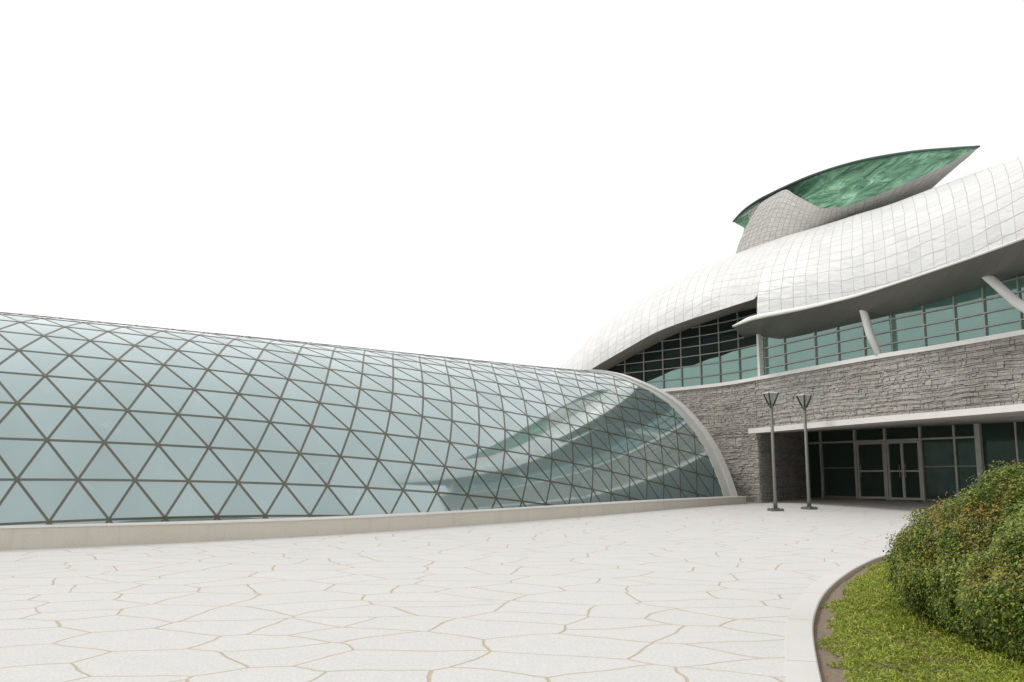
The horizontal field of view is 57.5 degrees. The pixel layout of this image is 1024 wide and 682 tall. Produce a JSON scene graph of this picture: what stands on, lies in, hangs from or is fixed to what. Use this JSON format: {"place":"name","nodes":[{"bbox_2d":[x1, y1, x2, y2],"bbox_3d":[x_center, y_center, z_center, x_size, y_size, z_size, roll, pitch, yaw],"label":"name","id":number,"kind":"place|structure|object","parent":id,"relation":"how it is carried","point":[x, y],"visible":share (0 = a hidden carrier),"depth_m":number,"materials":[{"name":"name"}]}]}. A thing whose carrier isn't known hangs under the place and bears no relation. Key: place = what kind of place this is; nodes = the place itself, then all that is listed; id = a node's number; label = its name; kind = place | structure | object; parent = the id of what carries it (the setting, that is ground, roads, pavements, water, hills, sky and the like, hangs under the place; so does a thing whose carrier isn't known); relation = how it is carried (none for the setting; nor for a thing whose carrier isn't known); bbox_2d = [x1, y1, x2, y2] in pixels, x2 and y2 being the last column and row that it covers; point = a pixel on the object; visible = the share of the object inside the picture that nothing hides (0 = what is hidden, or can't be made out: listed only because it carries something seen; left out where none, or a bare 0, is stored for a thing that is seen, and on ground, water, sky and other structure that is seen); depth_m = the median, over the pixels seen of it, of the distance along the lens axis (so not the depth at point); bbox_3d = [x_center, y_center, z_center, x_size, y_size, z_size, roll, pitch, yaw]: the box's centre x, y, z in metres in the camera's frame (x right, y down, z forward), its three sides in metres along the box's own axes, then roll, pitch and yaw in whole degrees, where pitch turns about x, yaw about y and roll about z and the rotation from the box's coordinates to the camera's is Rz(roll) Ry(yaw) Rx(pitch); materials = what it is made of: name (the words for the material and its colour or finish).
{"place":"outdoors","nodes":[
{"label":"outdoors","id":0,"kind":"place"},
{"bbox_2d":[0,497,1013,681],"bbox_3d":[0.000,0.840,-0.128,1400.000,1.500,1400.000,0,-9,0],"label":"plaza paving","id":1,"kind":"structure","parent":0,"point":[704,594],"depth_m":10.65,"materials":[{"name":"white stone"}]},
{"bbox_2d":[0,312,745,549],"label":"glass vault","id":2,"kind":"object","parent":1,"relation":"on","point":[117,434],"visible":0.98,"depth_m":21.06,"materials":[{"name":"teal glass"}]},
{"bbox_2d":[763,392,783,510],"bbox_3d":[8.209,3.458,29.339,0.370,3.712,0.370,2,-9,-14],"label":"street lamp","id":3,"kind":"object","parent":1,"relation":"on","point":[770,398],"visible":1,"depth_m":29.34,"materials":[{"name":"metal"}]},
{"bbox_2d":[556,145,1023,502],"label":"museum building","id":4,"kind":"structure","parent":1,"relation":"on","point":[874,306],"depth_m":32.55,"materials":[{"name":"tile"}]},
{"bbox_2d":[856,442,886,498],"bbox_3d":[14.474,5.210,37.581,0.793,2.266,0.967,0,-9,0],"label":"door","id":5,"kind":"structure","parent":4,"relation":"in","point":[870,455],"depth_m":37.61,"materials":[{"name":"glass"}]},
{"bbox_2d":[886,440,922,499],"bbox_3d":[15.348,5.060,36.503,0.884,2.293,1.080,0,-9,0],"label":"door","id":6,"kind":"structure","parent":4,"relation":"in","point":[903,457],"depth_m":36.51,"materials":[{"name":"glass"}]},
{"bbox_2d":[807,422,1023,501],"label":"entrance window","id":7,"kind":"structure","parent":4,"relation":"in","point":[947,452],"depth_m":35.78,"materials":[{"name":"teal glass"}]},
{"bbox_2d":[796,394,817,509],"bbox_3d":[9.565,3.580,30.305,0.370,3.712,0.370,5,-10,-31],"label":"street lamp","id":8,"kind":"object","parent":1,"relation":"on","point":[804,400],"visible":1,"depth_m":30.31,"materials":[{"name":"metal"}]},
{"bbox_2d":[785,550,906,681],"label":"kerb","id":9,"kind":"structure","parent":1,"relation":"on","point":[801,663],"depth_m":9.24,"materials":[{"name":"concrete"}]},
{"bbox_2d":[814,559,1022,681],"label":"planting soil","id":10,"kind":"structure","parent":9,"relation":"in","point":[829,673],"depth_m":8.07,"materials":[{"name":"brown soil"}]},
{"bbox_2d":[879,460,1023,664],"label":"shrub","id":11,"kind":"object","parent":10,"relation":"on","point":[972,587],"visible":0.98,"depth_m":8.13,"materials":[{"name":"green plant"}]},
{"bbox_2d":[0,0,1023,367],"label":"sky","id":12,"kind":"structure","parent":0,"point":[484,180],"materials":[{"name":"white"}]},
{"bbox_2d":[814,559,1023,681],"bbox_3d":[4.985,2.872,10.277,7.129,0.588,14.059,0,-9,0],"label":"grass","id":13,"kind":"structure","parent":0,"point":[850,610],"depth_m":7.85,"materials":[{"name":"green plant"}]}
]}

